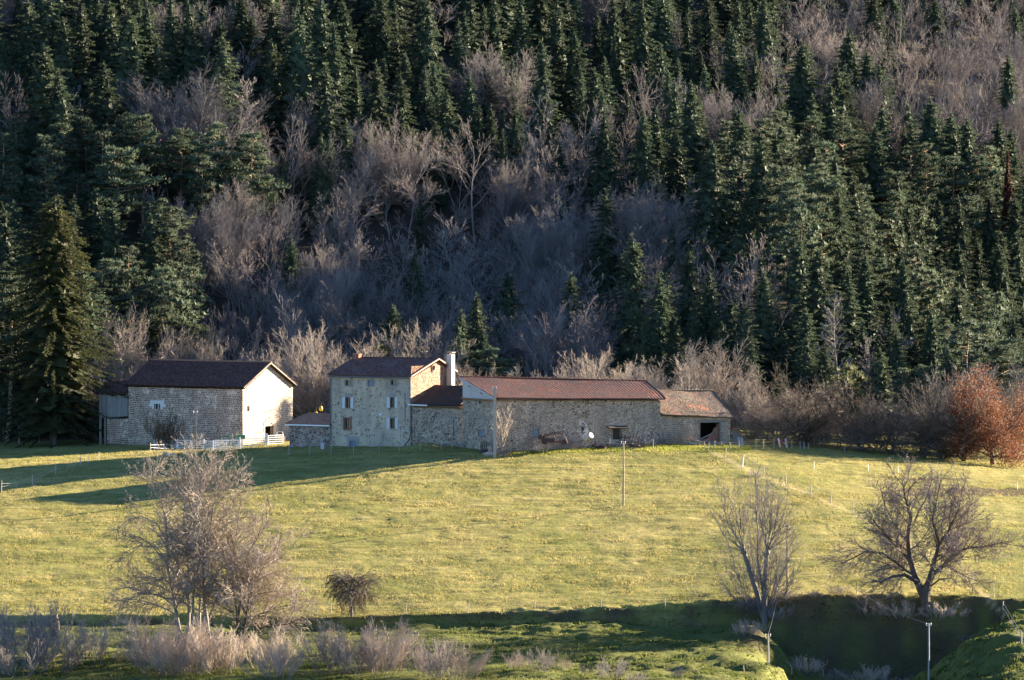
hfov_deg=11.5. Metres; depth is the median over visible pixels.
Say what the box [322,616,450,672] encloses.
bare shrub
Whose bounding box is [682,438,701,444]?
log pile
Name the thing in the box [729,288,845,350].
bare tree
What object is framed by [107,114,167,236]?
pine tree
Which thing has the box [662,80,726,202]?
spruce tree
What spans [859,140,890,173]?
pine tree
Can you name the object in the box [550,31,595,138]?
spruce tree
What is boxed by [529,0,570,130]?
spruce tree
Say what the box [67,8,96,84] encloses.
spruce tree
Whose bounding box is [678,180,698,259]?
fir tree
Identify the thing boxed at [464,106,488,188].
fir tree
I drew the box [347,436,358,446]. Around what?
cellar doorway
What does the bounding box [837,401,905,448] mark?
bushy bare tree
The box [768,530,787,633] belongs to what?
power line
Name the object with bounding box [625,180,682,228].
bare tree
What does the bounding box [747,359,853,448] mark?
orchard tree
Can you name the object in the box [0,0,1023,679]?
ground
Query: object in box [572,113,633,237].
spruce tree
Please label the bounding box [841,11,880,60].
bare tree
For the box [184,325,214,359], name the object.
pine tree
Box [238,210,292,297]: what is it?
bare tree
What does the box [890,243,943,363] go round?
pine tree
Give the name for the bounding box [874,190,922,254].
pine tree
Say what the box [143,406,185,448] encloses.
dark bush
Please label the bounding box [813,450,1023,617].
walnut tree
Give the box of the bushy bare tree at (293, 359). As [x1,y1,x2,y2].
[256,343,327,417]
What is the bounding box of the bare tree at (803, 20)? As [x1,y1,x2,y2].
[785,0,815,43]
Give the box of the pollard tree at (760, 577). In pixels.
[700,454,805,624]
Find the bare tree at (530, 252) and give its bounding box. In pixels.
[517,216,544,305]
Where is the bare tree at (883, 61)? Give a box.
[864,31,898,105]
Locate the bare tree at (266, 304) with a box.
[244,265,312,363]
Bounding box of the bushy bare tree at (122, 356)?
[78,296,187,427]
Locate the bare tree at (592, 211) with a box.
[562,191,618,243]
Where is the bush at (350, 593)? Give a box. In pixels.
[321,563,387,618]
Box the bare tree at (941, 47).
[924,26,966,101]
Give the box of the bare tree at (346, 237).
[305,185,372,286]
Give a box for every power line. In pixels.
[496,388,620,441]
[644,462,783,525]
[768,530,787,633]
[789,528,927,623]
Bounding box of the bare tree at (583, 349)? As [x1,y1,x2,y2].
[557,316,614,377]
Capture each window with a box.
[149,400,165,408]
[343,417,351,429]
[344,379,352,386]
[345,393,350,408]
[367,379,374,386]
[389,379,397,385]
[389,393,395,408]
[389,416,395,429]
[477,429,484,436]
[532,428,540,436]
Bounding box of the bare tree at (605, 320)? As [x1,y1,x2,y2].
[552,297,619,368]
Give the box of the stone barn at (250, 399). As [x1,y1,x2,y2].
[94,359,296,444]
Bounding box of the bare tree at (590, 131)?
[557,100,612,187]
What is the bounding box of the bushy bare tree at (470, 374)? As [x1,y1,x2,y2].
[443,360,513,384]
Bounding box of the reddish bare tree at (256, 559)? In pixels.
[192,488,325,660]
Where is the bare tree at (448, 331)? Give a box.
[417,294,505,356]
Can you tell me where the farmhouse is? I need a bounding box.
[321,352,457,446]
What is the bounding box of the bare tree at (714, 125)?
[681,73,783,163]
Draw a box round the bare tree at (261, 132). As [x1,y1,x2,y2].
[241,112,276,169]
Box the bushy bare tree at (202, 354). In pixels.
[188,335,254,360]
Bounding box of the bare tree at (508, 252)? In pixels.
[488,206,584,300]
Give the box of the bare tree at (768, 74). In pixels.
[740,42,789,109]
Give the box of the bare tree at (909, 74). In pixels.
[890,62,929,115]
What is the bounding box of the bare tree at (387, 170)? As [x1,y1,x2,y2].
[369,122,408,239]
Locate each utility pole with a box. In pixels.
[193,411,197,449]
[492,387,496,457]
[621,441,625,504]
[765,634,770,663]
[786,525,789,589]
[926,623,931,679]
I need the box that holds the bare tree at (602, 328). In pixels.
[581,304,617,377]
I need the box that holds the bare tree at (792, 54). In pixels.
[772,38,799,82]
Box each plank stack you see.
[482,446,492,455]
[702,441,724,444]
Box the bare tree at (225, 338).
[194,303,243,359]
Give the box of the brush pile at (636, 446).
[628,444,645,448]
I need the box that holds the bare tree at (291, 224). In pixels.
[259,188,311,267]
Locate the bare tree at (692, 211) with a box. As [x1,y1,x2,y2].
[684,179,734,272]
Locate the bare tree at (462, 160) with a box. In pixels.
[437,114,516,241]
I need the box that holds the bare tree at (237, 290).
[193,245,267,342]
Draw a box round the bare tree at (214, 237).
[137,205,233,289]
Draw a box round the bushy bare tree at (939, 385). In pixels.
[902,357,1023,455]
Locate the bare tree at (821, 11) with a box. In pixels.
[782,0,841,79]
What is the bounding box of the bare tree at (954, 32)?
[940,8,967,73]
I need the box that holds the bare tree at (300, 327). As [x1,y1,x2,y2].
[258,306,346,373]
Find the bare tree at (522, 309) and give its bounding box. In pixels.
[489,281,554,344]
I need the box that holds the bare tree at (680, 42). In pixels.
[671,18,700,65]
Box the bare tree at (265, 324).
[204,280,297,359]
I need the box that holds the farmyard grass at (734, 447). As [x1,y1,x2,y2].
[496,443,750,455]
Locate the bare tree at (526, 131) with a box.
[504,86,574,192]
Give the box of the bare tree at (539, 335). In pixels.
[508,299,574,377]
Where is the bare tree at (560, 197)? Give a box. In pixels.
[534,171,587,227]
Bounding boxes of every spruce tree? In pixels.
[0,0,16,68]
[0,33,22,123]
[0,44,85,192]
[0,92,15,144]
[0,195,129,448]
[0,201,31,293]
[0,261,26,439]
[1,70,76,196]
[3,193,23,245]
[4,200,37,282]
[6,0,42,97]
[10,0,90,52]
[13,0,79,117]
[17,277,31,353]
[18,67,89,213]
[34,194,77,268]
[49,18,95,127]
[59,0,73,30]
[63,0,79,21]
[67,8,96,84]
[67,194,91,275]
[68,0,93,29]
[68,0,98,125]
[72,62,153,185]
[73,262,136,433]
[77,79,95,144]
[77,186,125,294]
[78,201,142,301]
[82,8,165,135]
[85,0,104,68]
[89,0,123,90]
[103,0,133,44]
[118,0,166,50]
[120,0,153,55]
[124,213,171,328]
[136,1,184,117]
[141,36,179,131]
[151,0,167,25]
[158,0,188,104]
[164,0,196,16]
[165,1,208,111]
[174,0,210,40]
[184,277,224,357]
[193,32,262,139]
[193,60,216,122]
[194,1,215,86]
[201,0,236,25]
[207,19,247,103]
[210,9,231,42]
[225,0,262,103]
[238,4,289,105]
[239,15,261,99]
[239,73,274,143]
[240,38,289,142]
[243,0,283,51]
[266,0,287,50]
[267,234,311,343]
[279,0,307,68]
[279,0,330,20]
[283,0,313,70]
[298,62,359,173]
[304,0,365,133]
[310,23,360,156]
[324,0,355,21]
[328,0,365,56]
[329,2,369,112]
[333,0,357,77]
[335,0,408,42]
[351,58,393,167]
[354,16,395,103]
[355,0,402,75]
[357,0,414,103]
[370,306,405,356]
[377,72,428,201]
[385,0,416,56]
[394,252,439,348]
[396,0,447,89]
[400,0,460,128]
[401,199,437,289]
[404,0,452,23]
[406,0,429,31]
[415,89,485,185]
[415,120,461,213]
[434,0,486,49]
[438,0,452,21]
[447,0,493,88]
[449,309,469,353]
[453,309,471,374]
[465,292,497,373]
[465,294,493,374]
[474,0,490,21]
[476,0,541,57]
[476,4,489,64]
[479,0,512,92]
[485,268,534,376]
[503,0,539,87]
[509,0,537,55]
[524,37,568,181]
[525,0,552,58]
[525,32,564,112]
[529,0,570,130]
[539,0,593,71]
[546,0,562,25]
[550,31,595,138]
[552,271,592,376]
[566,67,626,170]
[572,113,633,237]
[576,28,597,94]
[576,188,626,327]
[577,90,628,186]
[587,0,634,100]
[587,11,601,74]
[592,0,654,100]
[598,233,652,378]
[603,0,633,24]
[616,108,671,226]
[617,0,683,51]
[617,304,663,388]
[619,0,670,123]
[624,102,671,193]
[626,271,685,387]
[632,41,679,135]
[646,0,697,91]
[659,80,683,175]
[659,320,691,388]
[660,130,695,227]
[660,313,684,388]
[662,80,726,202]
[667,241,719,357]
[670,0,681,40]
[672,0,698,23]
[673,140,740,277]
[677,14,700,86]
[680,303,707,387]
[685,269,735,377]
[691,0,743,36]
[692,0,723,79]
[693,148,708,227]
[694,55,715,108]
[694,92,713,154]
[697,117,754,231]
[700,321,742,408]
[703,330,717,375]
[710,26,763,129]
[715,229,757,324]
[718,90,730,118]
[719,169,738,236]
[719,300,739,369]
[720,175,733,247]
[721,0,753,76]
[721,193,770,266]
[722,107,750,193]
[723,107,752,184]
[724,0,789,50]
[725,302,777,403]
[727,128,783,250]
[730,0,761,17]
[730,330,766,413]
[732,270,794,395]
[739,133,796,231]
[741,0,759,70]
[741,0,791,116]
[762,89,798,162]
[765,107,799,172]
[766,0,783,45]
[768,42,847,164]
[768,123,798,168]
[770,307,834,398]
[770,327,796,399]
[772,239,833,352]
[774,151,823,249]
[775,247,871,388]
[776,2,795,28]
[776,236,809,344]
[784,335,818,415]
[793,93,827,160]
[797,136,853,254]
[798,0,836,29]
[801,83,850,169]
[804,343,845,421]
[805,240,819,272]
[818,0,842,49]
[818,65,872,168]
[819,139,829,162]
[819,154,860,273]
[819,189,875,305]
[825,41,845,89]
[829,28,869,122]
[832,271,874,383]
[833,0,880,28]
[835,252,886,355]
[839,170,894,281]
[841,0,891,50]
[842,67,864,168]
[848,123,915,237]
[850,0,909,90]
[850,48,897,159]
[856,163,879,232]
[858,192,869,237]
[859,62,916,165]
[862,102,906,205]
[862,319,915,402]
[864,348,903,421]
[869,300,913,384]
[871,239,891,321]
[873,177,916,268]
[874,257,923,388]
[876,0,915,30]
[877,248,921,342]
[877,292,924,364]
[880,60,918,138]
[887,327,915,413]
[890,227,914,276]
[891,98,921,173]
[895,96,968,232]
[895,126,913,191]
[896,202,920,270]
[907,310,947,413]
[908,0,955,79]
[916,234,936,308]
[925,0,946,14]
[925,254,949,329]
[928,347,959,440]
[929,201,951,270]
[935,194,974,291]
[935,312,950,349]
[939,287,978,335]
[940,110,961,196]
[944,243,980,303]
[946,114,986,244]
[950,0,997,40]
[966,237,991,309]
[968,190,1008,285]
[974,281,1003,327]
[974,304,990,333]
[982,0,1003,21]
[982,244,1023,317]
[983,118,1023,236]
[984,52,1023,143]
[986,232,1009,285]
[990,310,1006,401]
[993,273,1019,326]
[994,7,1023,68]
[998,150,1016,244]
[998,193,1023,277]
[1003,174,1023,242]
[1003,231,1023,326]
[1003,316,1023,382]
[1004,127,1023,199]
[1005,0,1023,46]
[1005,320,1023,360]
[1006,187,1023,250]
[1017,310,1023,346]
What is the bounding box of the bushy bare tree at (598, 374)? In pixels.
[533,345,657,379]
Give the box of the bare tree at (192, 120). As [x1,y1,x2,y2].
[109,52,273,194]
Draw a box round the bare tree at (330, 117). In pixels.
[286,82,365,142]
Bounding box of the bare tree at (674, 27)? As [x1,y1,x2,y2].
[651,14,683,48]
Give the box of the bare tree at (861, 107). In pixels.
[786,58,914,166]
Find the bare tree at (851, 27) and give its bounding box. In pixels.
[841,12,862,42]
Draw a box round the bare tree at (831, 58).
[811,26,868,94]
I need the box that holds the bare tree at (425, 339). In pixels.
[407,315,451,359]
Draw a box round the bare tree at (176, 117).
[154,82,203,193]
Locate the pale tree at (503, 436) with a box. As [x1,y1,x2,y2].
[491,402,513,455]
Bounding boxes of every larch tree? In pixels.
[232,77,266,156]
[815,289,861,390]
[857,332,873,391]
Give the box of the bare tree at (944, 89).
[914,61,966,109]
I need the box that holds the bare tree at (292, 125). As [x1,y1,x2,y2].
[281,90,316,172]
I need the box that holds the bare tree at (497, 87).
[439,35,553,130]
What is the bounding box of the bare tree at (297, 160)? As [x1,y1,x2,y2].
[260,113,349,219]
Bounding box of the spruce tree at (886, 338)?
[867,307,916,366]
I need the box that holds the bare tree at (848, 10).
[832,0,869,50]
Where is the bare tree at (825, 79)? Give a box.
[811,58,840,105]
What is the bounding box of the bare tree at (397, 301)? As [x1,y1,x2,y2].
[356,266,447,341]
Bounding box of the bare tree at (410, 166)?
[334,104,435,219]
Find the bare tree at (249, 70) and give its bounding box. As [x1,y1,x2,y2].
[230,37,265,98]
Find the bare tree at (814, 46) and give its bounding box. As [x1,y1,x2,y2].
[743,6,847,100]
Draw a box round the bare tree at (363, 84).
[358,72,397,112]
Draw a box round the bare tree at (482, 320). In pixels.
[461,295,499,345]
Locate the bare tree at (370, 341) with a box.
[342,323,387,362]
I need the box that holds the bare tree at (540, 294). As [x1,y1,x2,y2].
[519,268,560,329]
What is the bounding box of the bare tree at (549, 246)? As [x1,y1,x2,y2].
[455,189,619,318]
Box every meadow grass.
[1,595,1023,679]
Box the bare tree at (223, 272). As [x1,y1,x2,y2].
[198,239,256,329]
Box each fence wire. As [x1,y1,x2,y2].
[79,586,839,611]
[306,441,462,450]
[730,451,1020,634]
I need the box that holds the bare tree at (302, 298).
[272,247,372,360]
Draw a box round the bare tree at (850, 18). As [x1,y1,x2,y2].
[828,0,900,52]
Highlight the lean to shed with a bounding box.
[285,412,330,446]
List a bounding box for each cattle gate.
[154,440,176,448]
[178,440,202,449]
[205,441,238,449]
[215,440,238,448]
[241,438,265,447]
[268,435,282,444]
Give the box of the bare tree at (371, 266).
[348,238,394,337]
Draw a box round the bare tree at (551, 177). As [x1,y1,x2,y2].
[516,145,583,243]
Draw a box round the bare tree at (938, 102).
[895,84,947,143]
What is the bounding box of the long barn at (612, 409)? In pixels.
[459,376,665,452]
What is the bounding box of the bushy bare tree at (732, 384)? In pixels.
[699,354,773,435]
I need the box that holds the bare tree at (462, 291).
[413,260,489,333]
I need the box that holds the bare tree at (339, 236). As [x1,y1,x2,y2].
[308,192,375,272]
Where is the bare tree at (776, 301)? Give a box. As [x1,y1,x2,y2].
[751,274,784,323]
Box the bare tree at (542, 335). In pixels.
[491,305,576,376]
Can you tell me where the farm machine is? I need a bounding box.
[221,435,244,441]
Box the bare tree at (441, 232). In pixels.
[409,211,473,294]
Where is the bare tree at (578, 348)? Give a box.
[545,294,613,377]
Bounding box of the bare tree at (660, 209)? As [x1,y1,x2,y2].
[559,177,691,290]
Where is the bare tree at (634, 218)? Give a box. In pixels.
[588,171,739,296]
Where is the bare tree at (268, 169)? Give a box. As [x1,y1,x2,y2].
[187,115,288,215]
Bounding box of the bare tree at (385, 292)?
[362,271,393,340]
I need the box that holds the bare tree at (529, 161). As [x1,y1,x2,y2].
[510,132,558,211]
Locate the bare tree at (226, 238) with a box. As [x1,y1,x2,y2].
[165,183,263,294]
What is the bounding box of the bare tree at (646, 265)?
[602,218,680,309]
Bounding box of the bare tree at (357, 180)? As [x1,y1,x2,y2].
[335,145,382,240]
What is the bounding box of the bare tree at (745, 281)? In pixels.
[720,235,783,320]
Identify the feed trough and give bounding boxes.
[276,431,284,442]
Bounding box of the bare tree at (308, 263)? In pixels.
[253,233,377,323]
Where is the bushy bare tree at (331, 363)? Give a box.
[308,339,381,409]
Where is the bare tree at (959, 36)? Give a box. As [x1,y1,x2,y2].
[934,20,981,92]
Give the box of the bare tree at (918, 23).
[884,4,930,69]
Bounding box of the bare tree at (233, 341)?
[205,307,299,370]
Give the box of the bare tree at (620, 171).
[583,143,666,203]
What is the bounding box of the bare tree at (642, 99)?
[615,62,667,128]
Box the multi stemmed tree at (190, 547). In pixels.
[91,432,297,641]
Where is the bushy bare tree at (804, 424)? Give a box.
[771,400,825,441]
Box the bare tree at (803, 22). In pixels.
[783,3,845,48]
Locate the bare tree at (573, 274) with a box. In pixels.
[532,229,583,298]
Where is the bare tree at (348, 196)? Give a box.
[325,175,384,261]
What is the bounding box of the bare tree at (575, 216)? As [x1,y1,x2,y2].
[554,195,638,264]
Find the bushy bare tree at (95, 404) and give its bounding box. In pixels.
[70,372,127,441]
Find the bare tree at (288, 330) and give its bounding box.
[254,306,374,409]
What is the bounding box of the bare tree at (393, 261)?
[365,221,421,283]
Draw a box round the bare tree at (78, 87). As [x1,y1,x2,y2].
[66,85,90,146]
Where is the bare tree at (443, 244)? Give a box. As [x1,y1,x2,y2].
[410,217,497,322]
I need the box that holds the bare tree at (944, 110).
[911,72,986,137]
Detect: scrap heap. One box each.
[590,442,611,448]
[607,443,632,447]
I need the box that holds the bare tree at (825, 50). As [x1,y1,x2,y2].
[792,17,858,83]
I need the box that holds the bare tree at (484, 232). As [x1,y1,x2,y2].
[470,213,519,294]
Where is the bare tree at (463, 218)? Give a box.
[434,194,477,275]
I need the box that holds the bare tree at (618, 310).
[585,289,652,355]
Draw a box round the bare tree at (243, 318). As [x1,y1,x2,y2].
[223,291,268,357]
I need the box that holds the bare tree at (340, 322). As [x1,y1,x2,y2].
[309,281,366,366]
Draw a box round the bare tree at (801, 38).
[789,0,845,77]
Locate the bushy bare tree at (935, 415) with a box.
[902,401,978,454]
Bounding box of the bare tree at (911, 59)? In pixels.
[889,36,936,105]
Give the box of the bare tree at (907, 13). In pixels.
[861,0,936,92]
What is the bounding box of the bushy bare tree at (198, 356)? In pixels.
[147,319,262,360]
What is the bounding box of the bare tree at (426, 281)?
[391,240,451,338]
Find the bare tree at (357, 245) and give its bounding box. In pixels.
[328,228,374,285]
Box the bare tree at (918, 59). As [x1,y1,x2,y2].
[890,41,936,122]
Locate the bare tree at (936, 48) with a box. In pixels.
[911,27,947,103]
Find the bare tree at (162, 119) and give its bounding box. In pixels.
[144,107,184,206]
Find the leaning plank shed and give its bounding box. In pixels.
[730,427,748,444]
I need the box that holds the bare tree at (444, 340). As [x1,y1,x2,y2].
[423,302,454,355]
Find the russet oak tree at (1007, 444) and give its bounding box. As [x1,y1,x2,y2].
[927,363,1023,467]
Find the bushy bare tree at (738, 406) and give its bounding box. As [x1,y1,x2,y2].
[718,374,809,438]
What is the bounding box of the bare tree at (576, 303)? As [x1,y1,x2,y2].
[531,294,598,346]
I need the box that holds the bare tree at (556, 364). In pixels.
[495,293,626,377]
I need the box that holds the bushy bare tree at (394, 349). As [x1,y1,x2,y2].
[369,317,474,372]
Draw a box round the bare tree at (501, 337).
[452,306,528,362]
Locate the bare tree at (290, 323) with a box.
[272,289,312,355]
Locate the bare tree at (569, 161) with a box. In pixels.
[545,120,598,193]
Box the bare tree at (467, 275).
[425,236,504,324]
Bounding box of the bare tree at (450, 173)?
[425,121,518,220]
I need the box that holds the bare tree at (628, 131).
[599,104,639,201]
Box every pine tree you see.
[0,117,14,167]
[0,120,34,203]
[0,132,25,199]
[0,165,34,219]
[0,274,35,441]
[13,250,38,300]
[18,133,70,210]
[18,171,79,252]
[41,122,83,201]
[51,172,99,251]
[70,116,103,212]
[78,131,122,211]
[81,144,169,215]
[85,122,126,203]
[88,258,141,320]
[90,264,144,323]
[93,297,121,370]
[94,307,125,365]
[107,111,160,216]
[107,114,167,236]
[111,312,156,375]
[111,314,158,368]
[115,245,148,307]
[121,282,159,324]
[130,265,193,325]
[135,324,185,364]
[138,197,176,260]
[138,205,204,271]
[143,279,208,341]
[149,258,208,322]
[154,127,211,236]
[168,241,213,310]
[170,266,218,347]
[179,154,225,269]
[183,121,240,214]
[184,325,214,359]
[188,323,223,359]
[196,76,248,147]
[217,131,291,259]
[224,132,268,215]
[365,344,409,356]
[464,347,521,376]
[711,120,755,178]
[723,141,753,217]
[747,118,792,164]
[750,163,817,290]
[761,207,832,293]
[762,172,803,262]
[762,178,823,260]
[763,109,808,171]
[770,373,789,405]
[792,116,825,173]
[794,195,845,270]
[796,162,849,223]
[813,361,869,440]
[816,140,848,178]
[825,119,865,182]
[835,128,868,192]
[838,238,896,315]
[849,208,888,287]
[857,185,883,237]
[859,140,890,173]
[859,218,923,320]
[869,169,921,222]
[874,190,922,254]
[876,269,946,323]
[886,367,918,439]
[890,144,935,227]
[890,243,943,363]
[903,142,949,247]
[906,365,945,421]
[910,267,968,341]
[912,206,941,267]
[929,269,974,329]
[931,154,977,230]
[934,319,997,392]
[935,319,993,385]
[937,323,954,364]
[939,125,983,151]
[942,194,999,261]
[948,289,975,318]
[950,154,1006,221]
[952,320,1022,380]
[957,342,1023,402]
[964,288,1006,335]
[970,183,1008,253]
[974,145,1015,219]
[976,290,1017,332]
[980,314,1007,358]
[994,351,1021,409]
[1015,308,1023,329]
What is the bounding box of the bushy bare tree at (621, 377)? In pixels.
[598,367,669,388]
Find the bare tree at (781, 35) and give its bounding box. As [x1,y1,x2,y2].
[743,2,807,74]
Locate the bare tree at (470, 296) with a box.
[452,273,492,327]
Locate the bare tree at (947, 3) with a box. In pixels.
[926,0,973,34]
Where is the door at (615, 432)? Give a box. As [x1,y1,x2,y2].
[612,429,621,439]
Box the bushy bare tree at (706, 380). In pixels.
[603,332,761,423]
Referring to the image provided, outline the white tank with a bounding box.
[583,432,594,441]
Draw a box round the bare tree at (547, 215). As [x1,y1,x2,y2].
[534,195,563,236]
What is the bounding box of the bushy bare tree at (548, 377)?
[505,359,575,377]
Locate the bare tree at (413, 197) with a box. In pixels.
[394,170,437,258]
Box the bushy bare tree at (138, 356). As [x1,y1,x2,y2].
[84,322,183,418]
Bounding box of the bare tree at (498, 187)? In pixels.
[481,169,526,256]
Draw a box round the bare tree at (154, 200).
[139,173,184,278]
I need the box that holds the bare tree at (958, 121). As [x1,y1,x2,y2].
[944,100,975,151]
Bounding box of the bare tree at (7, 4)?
[0,0,36,46]
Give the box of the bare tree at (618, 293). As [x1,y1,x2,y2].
[608,277,647,309]
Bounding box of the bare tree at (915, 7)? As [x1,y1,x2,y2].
[904,0,933,62]
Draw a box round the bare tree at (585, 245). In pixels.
[561,206,631,303]
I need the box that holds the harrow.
[619,435,640,446]
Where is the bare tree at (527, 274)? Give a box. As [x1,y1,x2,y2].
[499,239,555,312]
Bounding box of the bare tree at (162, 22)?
[122,0,226,55]
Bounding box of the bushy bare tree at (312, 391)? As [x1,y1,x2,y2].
[246,322,388,418]
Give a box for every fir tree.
[7,0,23,60]
[125,110,150,195]
[145,110,164,188]
[148,5,160,49]
[181,87,189,120]
[196,0,202,16]
[225,0,235,40]
[259,9,350,153]
[269,153,297,226]
[293,123,312,198]
[298,132,348,237]
[304,150,318,213]
[308,134,349,236]
[333,120,365,212]
[340,59,353,132]
[340,285,371,360]
[344,68,366,162]
[354,118,387,218]
[375,304,406,353]
[379,75,391,141]
[380,58,393,124]
[388,53,416,132]
[389,0,406,73]
[391,52,416,116]
[401,319,420,356]
[411,64,439,159]
[412,60,444,149]
[440,70,455,121]
[445,11,480,91]
[445,18,473,114]
[447,327,473,384]
[453,76,498,170]
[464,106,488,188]
[466,328,499,376]
[475,60,500,144]
[476,104,505,192]
[489,128,512,213]
[492,110,539,206]
[495,59,531,154]
[496,111,508,159]
[513,44,531,118]
[518,111,538,187]
[518,357,525,376]
[523,0,533,34]
[539,142,576,227]
[555,119,582,192]
[567,0,591,52]
[570,66,586,155]
[574,170,591,235]
[594,26,605,73]
[596,56,621,129]
[607,33,624,121]
[611,92,637,181]
[648,263,677,339]
[652,167,671,213]
[658,70,672,142]
[658,175,671,223]
[662,223,680,311]
[665,0,681,57]
[671,58,686,110]
[674,0,692,34]
[676,7,695,63]
[678,0,698,47]
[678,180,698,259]
[681,55,699,107]
[692,23,711,84]
[695,228,720,311]
[696,64,718,131]
[704,25,720,88]
[709,102,726,153]
[710,0,724,52]
[714,83,730,116]
[715,22,743,93]
[727,244,777,331]
[733,293,739,329]
[739,84,755,142]
[745,48,768,131]
[752,212,765,279]
[758,239,781,317]
[769,79,780,110]
[770,387,777,427]
[774,0,795,65]
[791,0,818,45]
[803,42,822,100]
[823,262,837,331]
[852,319,873,402]
[882,0,908,49]
[913,0,930,33]
[938,95,955,135]
[944,0,964,22]
[995,0,1018,32]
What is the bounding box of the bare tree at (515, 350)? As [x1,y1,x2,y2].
[495,312,533,375]
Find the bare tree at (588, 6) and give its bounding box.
[570,0,626,29]
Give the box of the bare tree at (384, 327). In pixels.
[357,310,424,355]
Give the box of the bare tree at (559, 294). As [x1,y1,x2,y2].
[531,259,603,333]
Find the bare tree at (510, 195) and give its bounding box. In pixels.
[476,182,534,262]
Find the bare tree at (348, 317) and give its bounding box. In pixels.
[314,303,367,362]
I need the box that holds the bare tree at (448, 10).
[405,0,462,59]
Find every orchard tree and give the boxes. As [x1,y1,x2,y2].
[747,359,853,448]
[817,379,903,452]
[847,389,922,455]
[880,401,956,457]
[893,372,994,461]
[923,406,996,461]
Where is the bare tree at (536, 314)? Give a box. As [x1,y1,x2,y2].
[520,281,560,360]
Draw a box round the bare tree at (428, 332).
[411,297,457,356]
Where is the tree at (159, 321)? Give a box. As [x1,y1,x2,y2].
[128,306,197,363]
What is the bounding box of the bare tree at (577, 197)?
[553,174,589,226]
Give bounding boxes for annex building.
[408,385,462,447]
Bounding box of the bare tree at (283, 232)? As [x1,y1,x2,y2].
[250,196,306,284]
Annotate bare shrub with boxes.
[0,599,87,664]
[0,607,75,673]
[0,631,62,678]
[11,620,97,675]
[40,617,127,666]
[106,645,140,660]
[115,610,197,675]
[118,614,250,674]
[138,621,232,676]
[146,620,252,673]
[172,623,247,675]
[218,637,258,664]
[235,641,308,679]
[238,624,306,671]
[289,620,397,676]
[312,614,420,677]
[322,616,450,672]
[365,656,389,672]
[398,635,477,679]
[411,640,493,679]
[462,658,485,669]
[500,652,529,668]
[513,646,560,672]
[533,441,550,452]
[556,657,573,669]
[564,439,579,449]
[578,662,595,673]
[593,654,630,679]
[623,671,649,679]
[640,438,652,445]
[655,436,668,444]
[667,666,686,677]
[671,429,697,443]
[728,618,768,636]
[734,594,767,616]
[747,471,762,476]
[766,603,794,622]
[782,590,802,599]
[787,654,827,676]
[806,589,822,597]
[817,668,856,679]
[825,582,850,596]
[835,663,890,679]
[851,600,889,620]
[878,599,924,621]
[919,600,959,620]
[939,606,970,619]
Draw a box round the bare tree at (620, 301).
[601,279,656,327]
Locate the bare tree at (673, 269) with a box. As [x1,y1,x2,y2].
[666,265,707,316]
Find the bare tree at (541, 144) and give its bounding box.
[444,127,552,215]
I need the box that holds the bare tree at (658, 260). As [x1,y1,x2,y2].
[637,232,696,327]
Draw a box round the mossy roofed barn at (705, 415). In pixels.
[657,389,734,444]
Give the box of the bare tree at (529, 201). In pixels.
[473,152,562,248]
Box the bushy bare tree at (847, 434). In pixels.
[828,413,888,446]
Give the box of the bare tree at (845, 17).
[794,0,867,46]
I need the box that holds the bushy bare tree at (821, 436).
[785,413,844,446]
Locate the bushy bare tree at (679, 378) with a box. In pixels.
[623,354,718,389]
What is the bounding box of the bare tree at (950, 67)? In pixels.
[918,27,987,99]
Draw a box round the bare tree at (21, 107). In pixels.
[0,71,35,174]
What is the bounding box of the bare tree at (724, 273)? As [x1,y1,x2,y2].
[676,244,741,318]
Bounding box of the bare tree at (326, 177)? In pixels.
[291,147,354,205]
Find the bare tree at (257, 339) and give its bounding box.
[241,317,294,368]
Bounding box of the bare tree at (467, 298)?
[444,271,493,340]
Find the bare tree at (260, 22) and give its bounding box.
[197,0,296,62]
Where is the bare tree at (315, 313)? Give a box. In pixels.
[273,269,355,367]
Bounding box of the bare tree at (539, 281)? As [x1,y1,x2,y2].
[525,251,604,325]
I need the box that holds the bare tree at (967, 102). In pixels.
[944,78,982,123]
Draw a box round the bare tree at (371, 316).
[362,269,434,341]
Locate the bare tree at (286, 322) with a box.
[266,295,312,369]
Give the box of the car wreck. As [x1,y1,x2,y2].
[539,432,567,444]
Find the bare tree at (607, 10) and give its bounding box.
[595,0,620,22]
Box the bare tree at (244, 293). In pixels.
[231,285,272,360]
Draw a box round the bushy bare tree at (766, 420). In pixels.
[735,388,814,441]
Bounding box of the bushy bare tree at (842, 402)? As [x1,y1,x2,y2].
[802,376,852,445]
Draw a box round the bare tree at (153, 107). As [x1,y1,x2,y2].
[132,86,172,139]
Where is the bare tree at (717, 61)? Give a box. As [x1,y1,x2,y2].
[700,34,777,90]
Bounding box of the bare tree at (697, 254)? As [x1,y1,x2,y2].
[679,227,711,294]
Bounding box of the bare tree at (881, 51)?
[858,29,906,82]
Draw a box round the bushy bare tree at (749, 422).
[730,396,790,439]
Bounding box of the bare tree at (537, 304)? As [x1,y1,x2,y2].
[520,280,563,345]
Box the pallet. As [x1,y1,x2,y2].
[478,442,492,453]
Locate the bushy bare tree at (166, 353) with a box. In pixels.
[129,331,185,370]
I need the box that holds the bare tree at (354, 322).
[311,276,384,356]
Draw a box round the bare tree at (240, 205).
[162,174,284,268]
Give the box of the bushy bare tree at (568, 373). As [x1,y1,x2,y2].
[564,363,610,378]
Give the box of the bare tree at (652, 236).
[616,198,686,302]
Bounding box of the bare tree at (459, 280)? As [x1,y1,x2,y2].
[431,256,494,321]
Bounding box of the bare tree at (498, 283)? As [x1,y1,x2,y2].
[470,252,557,321]
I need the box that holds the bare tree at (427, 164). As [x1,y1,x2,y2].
[388,133,449,237]
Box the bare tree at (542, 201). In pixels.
[534,184,593,301]
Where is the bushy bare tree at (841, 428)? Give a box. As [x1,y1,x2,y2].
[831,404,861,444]

